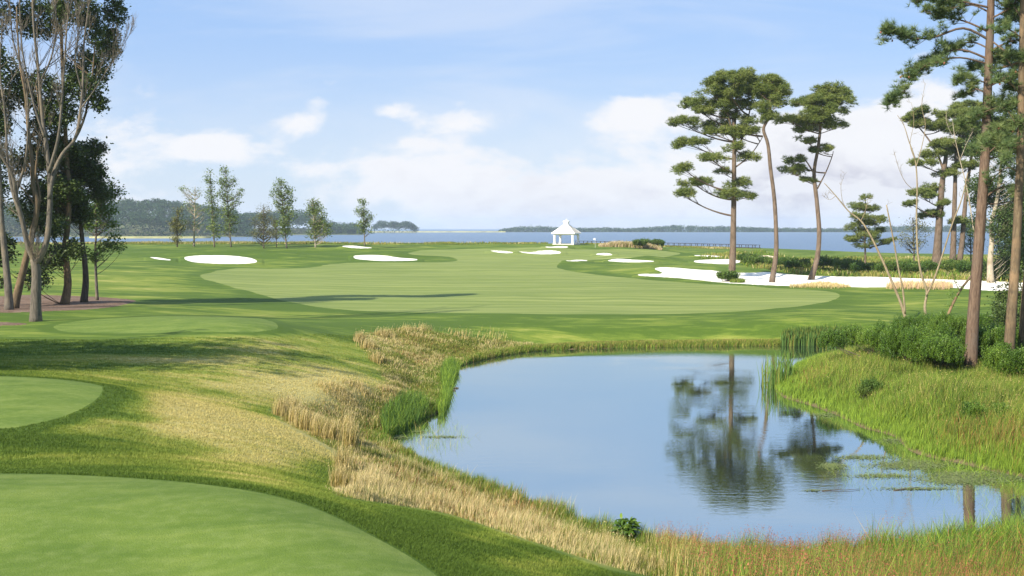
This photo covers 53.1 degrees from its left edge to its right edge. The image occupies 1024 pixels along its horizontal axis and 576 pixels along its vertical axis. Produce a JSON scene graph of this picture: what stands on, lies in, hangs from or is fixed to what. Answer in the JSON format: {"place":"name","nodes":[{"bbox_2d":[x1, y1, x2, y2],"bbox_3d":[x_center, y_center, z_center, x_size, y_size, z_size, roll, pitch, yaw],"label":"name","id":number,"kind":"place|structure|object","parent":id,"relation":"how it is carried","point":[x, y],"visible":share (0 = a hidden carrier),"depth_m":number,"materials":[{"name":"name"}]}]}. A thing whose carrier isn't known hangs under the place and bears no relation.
{"place":"outdoors","nodes":[
{"label":"outdoors","id":0,"kind":"place"},
{"bbox_2d":[5,220,248,236],"bbox_3d":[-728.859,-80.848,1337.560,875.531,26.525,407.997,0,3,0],"label":"shore","id":1,"kind":"structure","parent":0,"point":[133,233],"depth_m":1200.43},
{"bbox_2d":[3,198,257,236],"bbox_3d":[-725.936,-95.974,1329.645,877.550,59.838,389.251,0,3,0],"label":"distant wood","id":2,"kind":"object","parent":1,"relation":"on","point":[139,213],"visible":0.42,"depth_m":1179.89,"materials":[{"name":"plant"}]},
{"bbox_2d":[89,236,210,238],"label":"marsh spit","id":3,"kind":"structure","parent":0,"point":[149,237],"depth_m":979.58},
{"bbox_2d":[250,228,362,234],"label":"shore","id":4,"kind":"structure","parent":0,"point":[301,232],"depth_m":1490.27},
{"bbox_2d":[245,209,362,234],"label":"distant wood","id":5,"kind":"object","parent":4,"relation":"on","point":[344,228],"visible":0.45,"depth_m":1477.37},
{"bbox_2d":[369,231,505,231],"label":"marsh spit","id":6,"kind":"structure","parent":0,"point":[445,231],"depth_m":2280.07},
{"bbox_2d":[0,0,1018,228],"label":"sky","id":7,"kind":"structure","parent":0,"point":[437,114],"materials":[{"name":"blue"}]},
{"bbox_2d":[0,242,1023,575],"bbox_3d":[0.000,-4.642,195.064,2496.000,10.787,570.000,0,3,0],"label":"ground","id":8,"kind":"structure","parent":0,"point":[172,282],"depth_m":82.23,"materials":[{"name":"plant"}]},
{"bbox_2d":[0,322,26,325],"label":"mulch bed","id":9,"kind":"object","parent":8,"relation":"on","point":[5,323],"visible":1,"depth_m":66.16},
{"bbox_2d":[0,376,101,428],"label":"tee green","id":10,"kind":"object","parent":8,"relation":"on","point":[24,401],"visible":1,"depth_m":29.58,"materials":[{"name":"plant"}]},
{"bbox_2d":[0,295,135,312],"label":"mulch bed","id":11,"kind":"object","parent":8,"relation":"on","point":[76,303],"visible":0.67,"depth_m":87.69,"materials":[{"name":"soil"}]},
{"bbox_2d":[0,157,13,309],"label":"bare tree","id":12,"kind":"object","parent":11,"relation":"on","point":[8,299],"visible":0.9,"depth_m":78.87,"materials":[{"name":"grey plant"}]},
{"bbox_2d":[0,0,30,288],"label":"broadleaf tree","id":13,"kind":"object","parent":11,"relation":"on","point":[4,59],"visible":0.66,"depth_m":82.97,"materials":[{"name":"green plant"}]},
{"bbox_2d":[11,6,46,308],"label":"bare tree","id":14,"kind":"object","parent":11,"relation":"on","point":[19,284],"visible":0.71,"depth_m":80.65,"materials":[{"name":"beige plant"}]},
{"bbox_2d":[0,0,131,303],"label":"broadleaf tree","id":15,"kind":"object","parent":11,"relation":"on","point":[63,254],"visible":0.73,"depth_m":85.59,"materials":[{"name":"green plant"}]},
{"bbox_2d":[42,134,113,301],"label":"broadleaf tree","id":16,"kind":"object","parent":11,"relation":"on","point":[93,173],"visible":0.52,"depth_m":88.79,"materials":[{"name":"green plant"}]},
{"bbox_2d":[83,176,128,299],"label":"broadleaf tree","id":17,"kind":"object","parent":11,"relation":"on","point":[102,208],"visible":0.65,"depth_m":93.98,"materials":[{"name":"green plant"}]},
{"bbox_2d":[0,0,136,321],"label":"bare tree","id":18,"kind":"object","parent":8,"relation":"on","point":[35,314],"visible":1,"depth_m":68.02,"materials":[{"name":"grey plant"}]},
{"bbox_2d":[54,316,277,332],"bbox_3d":[-22.796,2.375,68.130,13.570,1.407,22.907,-1,3,-15],"label":"tee green","id":19,"kind":"object","parent":8,"relation":"on","point":[160,324],"visible":1,"depth_m":61.99,"materials":[{"name":"plant"}]},
{"bbox_2d":[168,206,188,246],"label":"young tree","id":20,"kind":"object","parent":8,"relation":"on","point":[175,227],"visible":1,"depth_m":245.58,"materials":[{"name":"green plant"}]},
{"bbox_2d":[175,185,210,245],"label":"young tree","id":21,"kind":"object","parent":8,"relation":"on","point":[191,212],"visible":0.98,"depth_m":247.78,"materials":[{"name":"green plant"}]},
{"bbox_2d":[202,168,221,246],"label":"young tree","id":22,"kind":"object","parent":8,"relation":"on","point":[213,224],"visible":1,"depth_m":244.50,"materials":[{"name":"green plant"}]},
{"bbox_2d":[0,474,435,575],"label":"tee green","id":23,"kind":"object","parent":8,"relation":"on","point":[63,525],"visible":1,"depth_m":13.09,"materials":[{"name":"plant"}]},
{"bbox_2d":[185,255,256,263],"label":"sand bunker","id":24,"kind":"object","parent":8,"relation":"on","point":[218,259],"visible":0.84,"depth_m":197.95},
{"bbox_2d":[213,165,244,246],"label":"young tree","id":25,"kind":"object","parent":8,"relation":"on","point":[230,217],"visible":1,"depth_m":244.09,"materials":[{"name":"green plant"}]},
{"bbox_2d":[247,202,279,247],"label":"young tree","id":26,"kind":"object","parent":8,"relation":"on","point":[261,234],"visible":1,"depth_m":241.28,"materials":[{"name":"green plant"}]},
{"bbox_2d":[269,215,281,246],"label":"young tree","id":27,"kind":"object","parent":8,"relation":"on","point":[276,238],"visible":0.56,"depth_m":246.49,"materials":[{"name":"green plant"}]},
{"bbox_2d":[268,177,299,247],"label":"young tree","id":28,"kind":"object","parent":8,"relation":"on","point":[288,207],"visible":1,"depth_m":240.37,"materials":[{"name":"green plant"}]},
{"bbox_2d":[0,333,629,575],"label":"rough grass","id":29,"kind":"structure","parent":8,"relation":"on","point":[229,472],"depth_m":24.48,"materials":[{"name":"plant"}]},
{"bbox_2d":[304,197,333,247],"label":"young tree","id":30,"kind":"object","parent":8,"relation":"on","point":[317,219],"visible":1,"depth_m":242.39,"materials":[{"name":"green plant"}]},
{"bbox_2d":[342,246,370,247],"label":"sand bunker","id":31,"kind":"object","parent":8,"relation":"on","point":[356,247],"visible":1,"depth_m":238.95},
{"bbox_2d":[352,197,376,245],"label":"young tree","id":32,"kind":"object","parent":8,"relation":"on","point":[363,229],"visible":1,"depth_m":240.80,"materials":[{"name":"green plant"}]},
{"bbox_2d":[13,240,729,248],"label":"dune grass","id":33,"kind":"structure","parent":8,"relation":"on","point":[296,242],"depth_m":268.51,"materials":[{"name":"plant"}]},
{"bbox_2d":[354,255,416,260],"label":"sand bunker","id":34,"kind":"object","parent":8,"relation":"on","point":[376,257],"visible":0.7,"depth_m":208.90},
{"bbox_2d":[378,386,430,436],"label":"inlet reeds","id":35,"kind":"object","parent":8,"relation":"on","point":[389,418],"visible":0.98,"depth_m":47.02,"materials":[{"name":"green plant"}]},
{"bbox_2d":[404,417,472,448],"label":"sparse reeds","id":36,"kind":"object","parent":8,"relation":"on","point":[430,427],"visible":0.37,"depth_m":44.40,"materials":[{"name":"green plant"}]},
{"bbox_2d":[435,356,463,415],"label":"inlet reeds","id":37,"kind":"object","parent":8,"relation":"on","point":[449,370],"visible":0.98,"depth_m":56.91,"materials":[{"name":"green plant"}]},
{"bbox_2d":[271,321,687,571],"bbox_3d":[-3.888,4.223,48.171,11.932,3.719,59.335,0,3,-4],"label":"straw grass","id":38,"kind":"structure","parent":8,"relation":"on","point":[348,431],"depth_m":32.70,"materials":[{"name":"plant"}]},
{"bbox_2d":[274,326,726,575],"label":"tall grass","id":39,"kind":"structure","parent":8,"relation":"on","point":[381,453],"depth_m":31.15,"materials":[{"name":"plant"}]},
{"bbox_2d":[200,246,839,313],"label":"fairway","id":40,"kind":"structure","parent":8,"relation":"on","point":[483,281],"depth_m":126.32,"materials":[{"name":"plant"}]},
{"bbox_2d":[493,250,512,252],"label":"sand bunker","id":41,"kind":"object","parent":40,"relation":"on","point":[502,251],"visible":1,"depth_m":228.75},
{"bbox_2d":[519,250,560,253],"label":"sand bunker","id":42,"kind":"object","parent":40,"relation":"on","point":[547,252],"visible":0.85,"depth_m":226.60},
{"bbox_2d":[547,246,566,247],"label":"sand bunker","id":43,"kind":"object","parent":40,"relation":"on","point":[558,247],"visible":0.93,"depth_m":245.64},
{"bbox_2d":[551,218,580,244],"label":"pavilion","id":44,"kind":"structure","parent":8,"relation":"on","point":[565,228],"depth_m":262.11,"materials":[{"name":"white paint"}]},
{"bbox_2d":[465,338,780,360],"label":"shore grass","id":45,"kind":"structure","parent":8,"relation":"on","point":[634,344],"depth_m":77.02,"materials":[{"name":"plant"}]},
{"bbox_2d":[610,513,640,540],"bbox_3d":[3.124,6.789,28.666,0.936,0.825,0.846,2,4,34],"label":"broadleaf plant","id":46,"kind":"object","parent":8,"relation":"on","point":[628,529],"visible":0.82,"depth_m":28.59,"materials":[{"name":"green plant"}]},
{"bbox_2d":[598,240,662,249],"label":"pampas grass","id":47,"kind":"structure","parent":8,"relation":"on","point":[626,243],"depth_m":250.13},
{"bbox_2d":[608,259,653,261],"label":"sand bunker","id":48,"kind":"object","parent":8,"relation":"on","point":[621,260],"visible":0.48,"depth_m":206.77},
{"bbox_2d":[631,239,639,248],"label":"shrub","id":49,"kind":"object","parent":8,"relation":"on","point":[635,242],"visible":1,"depth_m":244.99,"materials":[{"name":"green plant"}]},
{"bbox_2d":[638,239,646,248],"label":"shrub","id":50,"kind":"object","parent":8,"relation":"on","point":[643,242],"visible":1,"depth_m":245.97,"materials":[{"name":"green plant"}]},
{"bbox_2d":[655,239,661,244],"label":"shrub","id":51,"kind":"object","parent":8,"relation":"on","point":[659,241],"visible":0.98,"depth_m":256.09,"materials":[{"name":"green plant"}]},
{"bbox_2d":[694,259,739,263],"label":"sand bunker","id":52,"kind":"object","parent":8,"relation":"on","point":[719,261],"visible":0.65,"depth_m":215.10},
{"bbox_2d":[736,251,759,262],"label":"shrub","id":53,"kind":"object","parent":8,"relation":"on","point":[739,256],"visible":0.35,"depth_m":200.21,"materials":[{"name":"green plant"}]},
{"bbox_2d":[740,254,769,265],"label":"shrub","id":54,"kind":"object","parent":8,"relation":"on","point":[753,259],"visible":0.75,"depth_m":192.44,"materials":[{"name":"green plant"}]},
{"bbox_2d":[757,349,797,388],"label":"cattails","id":55,"kind":"object","parent":8,"relation":"on","point":[773,375],"visible":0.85,"depth_m":58.22,"materials":[{"name":"green plant"}]},
{"bbox_2d":[764,255,796,266],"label":"shrub","id":56,"kind":"object","parent":8,"relation":"on","point":[781,260],"visible":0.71,"depth_m":182.94,"materials":[{"name":"green plant"}]},
{"bbox_2d":[784,257,811,270],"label":"shrub","id":57,"kind":"object","parent":8,"relation":"on","point":[804,263],"visible":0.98,"depth_m":171.10,"materials":[{"name":"green plant"}]},
{"bbox_2d":[789,280,850,288],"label":"straw grass","id":58,"kind":"structure","parent":8,"relation":"on","point":[823,284],"depth_m":129.91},
{"bbox_2d":[780,322,863,345],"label":"reed bed","id":59,"kind":"object","parent":8,"relation":"on","point":[803,336],"visible":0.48,"depth_m":78.30,"materials":[{"name":"green plant"}]},
{"bbox_2d":[813,254,839,269],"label":"shrub","id":60,"kind":"object","parent":8,"relation":"on","point":[825,261],"visible":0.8,"depth_m":172.88,"materials":[{"name":"green plant"}]},
{"bbox_2d":[638,267,1022,290],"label":"sand waste","id":61,"kind":"object","parent":8,"relation":"on","point":[760,278],"visible":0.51,"depth_m":151.79,"materials":[{"name":"sand"}]},
{"bbox_2d":[665,66,767,280],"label":"pine tree","id":62,"kind":"object","parent":61,"relation":"on","point":[720,91],"visible":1,"depth_m":148.25,"materials":[{"name":"plant"}]},
{"bbox_2d":[715,269,740,281],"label":"shrub","id":63,"kind":"object","parent":61,"relation":"on","point":[728,275],"visible":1,"depth_m":148.74,"materials":[{"name":"green plant"}]},
{"bbox_2d":[747,72,793,281],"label":"pine tree","id":64,"kind":"object","parent":61,"relation":"on","point":[771,90],"visible":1,"depth_m":143.56,"materials":[{"name":"plant"}]},
{"bbox_2d":[772,79,859,279],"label":"pine tree","id":65,"kind":"object","parent":61,"relation":"on","point":[815,118],"visible":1,"depth_m":151.53,"materials":[{"name":"plant"}]},
{"bbox_2d":[886,279,953,289],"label":"straw grass","id":66,"kind":"structure","parent":61,"relation":"on","point":[908,283],"depth_m":125.61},
{"bbox_2d":[946,110,973,233],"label":"dead snag","id":67,"kind":"object","parent":61,"relation":"on","point":[959,159],"visible":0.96,"depth_m":138.31,"materials":[{"name":"wood"}]},
{"bbox_2d":[961,105,1023,282],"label":"pale tree","id":68,"kind":"object","parent":61,"relation":"on","point":[1004,214],"visible":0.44,"depth_m":137.46,"materials":[{"name":"green plant"}]},
{"bbox_2d":[639,505,1023,575],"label":"rush bed","id":69,"kind":"object","parent":8,"relation":"on","point":[986,549],"visible":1,"depth_m":22.38,"materials":[{"name":"green plant"}]},
{"bbox_2d":[826,327,866,348],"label":"bush","id":70,"kind":"object","parent":8,"relation":"on","point":[849,343],"visible":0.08,"depth_m":70.09,"materials":[{"name":"green plant"}]},
{"bbox_2d":[832,256,863,271],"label":"shrub","id":71,"kind":"object","parent":8,"relation":"on","point":[843,263],"visible":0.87,"depth_m":169.65,"materials":[{"name":"green plant"}]},
{"bbox_2d":[698,248,1022,281],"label":"marsh grass","id":72,"kind":"structure","parent":8,"relation":"on","point":[941,274],"depth_m":169.88,"materials":[{"name":"plant"}]},
{"bbox_2d":[816,319,904,359],"bbox_3d":[20.577,3.153,58.530,4.672,2.567,6.185,-3,4,-40],"label":"bush","id":73,"kind":"object","parent":8,"relation":"on","point":[873,337],"visible":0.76,"depth_m":59.05,"materials":[{"name":"green plant"}]},
{"bbox_2d":[849,261,875,271],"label":"shrub","id":74,"kind":"object","parent":8,"relation":"on","point":[858,266],"visible":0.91,"depth_m":167.88,"materials":[{"name":"green plant"}]},
{"bbox_2d":[821,172,905,317],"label":"dead tree","id":75,"kind":"object","parent":8,"relation":"on","point":[903,307],"visible":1,"depth_m":83.33,"materials":[{"name":"brown wood"}]},
{"bbox_2d":[843,193,897,262],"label":"pine tree","id":76,"kind":"object","parent":8,"relation":"on","point":[868,219],"visible":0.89,"depth_m":196.90,"materials":[{"name":"plant"}]},
{"bbox_2d":[855,376,885,400],"bbox_3d":[17.500,4.989,50.323,1.632,1.365,1.180,0,3,0],"label":"bush","id":77,"kind":"object","parent":8,"relation":"on","point":[866,385],"visible":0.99,"depth_m":50.14,"materials":[{"name":"green plant"}]},
{"bbox_2d":[870,259,917,271],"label":"shrub","id":78,"kind":"object","parent":8,"relation":"on","point":[879,267],"visible":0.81,"depth_m":162.00,"materials":[{"name":"green plant"}]},
{"bbox_2d":[775,343,1023,476],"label":"bank grass","id":79,"kind":"structure","parent":8,"relation":"on","point":[919,392],"depth_m":45.96,"materials":[{"name":"plant"}]},
{"bbox_2d":[882,322,933,365],"bbox_3d":[22.024,3.091,56.278,3.303,2.793,8.006,0,3,0],"label":"bush","id":80,"kind":"object","parent":8,"relation":"on","point":[909,339],"visible":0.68,"depth_m":54.06,"materials":[{"name":"green plant"}]},
{"bbox_2d":[888,260,927,273],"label":"shrub","id":81,"kind":"object","parent":8,"relation":"on","point":[913,266],"visible":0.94,"depth_m":160.20,"materials":[{"name":"green plant"}]},
{"bbox_2d":[794,448,1022,513],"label":"sparse reeds","id":82,"kind":"object","parent":8,"relation":"on","point":[1012,477],"visible":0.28,"depth_m":36.81,"materials":[{"name":"green plant"}]},
{"bbox_2d":[895,215,932,260],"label":"marsh tree","id":83,"kind":"object","parent":8,"relation":"on","point":[912,242],"visible":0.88,"depth_m":191.59,"materials":[{"name":"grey plant"}]},
{"bbox_2d":[889,311,954,329],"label":"bush","id":84,"kind":"object","parent":8,"relation":"on","point":[906,321],"visible":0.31,"depth_m":72.66,"materials":[{"name":"green plant"}]},
{"bbox_2d":[889,80,970,313],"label":"dead tree","id":85,"kind":"object","parent":8,"relation":"on","point":[923,281],"visible":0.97,"depth_m":84.83,"materials":[{"name":"brown wood"}]},
{"bbox_2d":[920,259,941,270],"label":"shrub","id":86,"kind":"object","parent":8,"relation":"on","point":[929,264],"visible":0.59,"depth_m":166.78,"materials":[{"name":"green plant"}]},
{"bbox_2d":[899,103,964,267],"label":"pine tree","id":87,"kind":"object","parent":8,"relation":"on","point":[940,146],"visible":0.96,"depth_m":182.98,"materials":[{"name":"plant"}]},
{"bbox_2d":[874,0,1023,369],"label":"pine tree","id":88,"kind":"object","parent":8,"relation":"on","point":[939,12],"visible":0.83,"depth_m":51.55,"materials":[{"name":"green plant"}]},
{"bbox_2d":[919,319,983,369],"bbox_3d":[22.331,3.184,52.974,3.158,2.995,6.387,2,4,36],"label":"bush","id":89,"kind":"object","parent":8,"relation":"on","point":[942,345],"visible":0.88,"depth_m":51.06,"materials":[{"name":"green plant"}]},
{"bbox_2d":[938,258,970,273],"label":"shrub","id":90,"kind":"object","parent":8,"relation":"on","point":[959,265],"visible":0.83,"depth_m":160.17,"materials":[{"name":"green plant"}]},
{"bbox_2d":[945,269,970,314],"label":"leaning tree","id":91,"kind":"object","parent":8,"relation":"on","point":[951,305],"visible":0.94,"depth_m":85.70,"materials":[{"name":"beige plant"}]},
{"bbox_2d":[930,98,995,259],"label":"pine tree","id":92,"kind":"object","parent":8,"relation":"on","point":[955,109],"visible":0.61,"depth_m":182.97,"materials":[{"name":"plant"}]},
{"bbox_2d":[924,309,1001,345],"bbox_3d":[28.785,2.644,64.887,5.004,2.768,4.770,-3,4,-37],"label":"bush","id":93,"kind":"object","parent":8,"relation":"on","point":[958,323],"visible":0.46,"depth_m":64.17,"materials":[{"name":"green plant"}]},
{"bbox_2d":[956,216,987,260],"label":"marsh tree","id":94,"kind":"object","parent":8,"relation":"on","point":[968,243],"visible":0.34,"depth_m":195.76,"materials":[{"name":"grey plant"}]},
{"bbox_2d":[946,100,1000,259],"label":"pine tree","id":95,"kind":"object","parent":8,"relation":"on","point":[961,219],"visible":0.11,"depth_m":184.17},
{"bbox_2d":[966,259,994,273],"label":"shrub","id":96,"kind":"object","parent":8,"relation":"on","point":[969,264],"visible":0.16,"depth_m":158.11,"materials":[{"name":"green plant"}]},
{"bbox_2d":[959,398,1013,419],"bbox_3d":[19.692,5.142,42.587,2.018,1.164,1.646,1,3,16],"label":"bush","id":97,"kind":"object","parent":8,"relation":"on","point":[970,407],"visible":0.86,"depth_m":42.24,"materials":[{"name":"green plant"}]},
{"bbox_2d":[961,320,1023,359],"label":"bush","id":98,"kind":"object","parent":8,"relation":"on","point":[991,335],"visible":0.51,"depth_m":52.95,"materials":[{"name":"green plant"}]},
{"bbox_2d":[962,0,1023,351],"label":"pine tree","id":99,"kind":"object","parent":8,"relation":"on","point":[1013,286],"visible":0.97,"depth_m":50.48,"materials":[{"name":"beige plant"}]},
{"bbox_2d":[976,83,1023,348],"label":"pine tree","id":100,"kind":"object","parent":8,"relation":"on","point":[1021,322],"visible":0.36,"depth_m":51.65,"materials":[{"name":"green plant"}]},
{"bbox_2d":[980,340,1023,380],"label":"bush","id":101,"kind":"object","parent":8,"relation":"on","point":[998,356],"visible":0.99,"depth_m":48.47,"materials":[{"name":"green plant"}]},
{"bbox_2d":[984,226,1023,328],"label":"understory tree","id":102,"kind":"object","parent":8,"relation":"on","point":[1001,310],"visible":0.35,"depth_m":60.79,"materials":[{"name":"green plant"}]},
{"bbox_2d":[993,178,1023,275],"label":"broadleaf tree","id":103,"kind":"object","parent":8,"relation":"on","point":[1005,248],"visible":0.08,"depth_m":146.07,"materials":[{"name":"green plant"}]},
{"bbox_2d":[10,229,1022,254],"bbox_3d":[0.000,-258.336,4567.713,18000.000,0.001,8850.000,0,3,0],"label":"bay water","id":104,"kind":"structure","parent":0,"point":[832,241],"depth_m":962.30,"materials":[{"name":"liquid"}]},
{"bbox_2d":[575,241,759,247],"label":"pier","id":105,"kind":"structure","parent":104,"relation":"in","point":[686,243],"depth_m":375.49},
{"bbox_2d":[391,345,1023,549],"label":"pond water","id":106,"kind":"structure","parent":0,"point":[720,439],"depth_m":41.70,"materials":[{"name":"liquid"}]},
{"bbox_2d":[392,412,1023,490],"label":"pond weed","id":107,"kind":"object","parent":106,"relation":"on","point":[954,479],"visible":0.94,"depth_m":37.50,"materials":[{"name":"plant"}]},
{"bbox_2d":[730,276,744,282],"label":"grass patch","id":108,"kind":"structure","parent":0,"point":[738,280],"depth_m":145.32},
{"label":"far shore","id":109,"kind":"structure","parent":0,"visible":0},
{"bbox_2d":[371,220,419,232],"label":"distant wood","id":110,"kind":"object","parent":109,"relation":"on","point":[402,224],"visible":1,"depth_m":1999.36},
{"bbox_3d":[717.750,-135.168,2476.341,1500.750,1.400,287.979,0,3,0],"label":"far shore","id":111,"kind":"structure","parent":0,"visible":0},
{"bbox_2d":[499,224,997,231],"bbox_3d":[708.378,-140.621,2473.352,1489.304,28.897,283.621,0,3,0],"label":"distant wood","id":112,"kind":"object","parent":111,"relation":"on","point":[677,228],"visible":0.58,"depth_m":2367.03,"materials":[{"name":"plant"}]}
]}

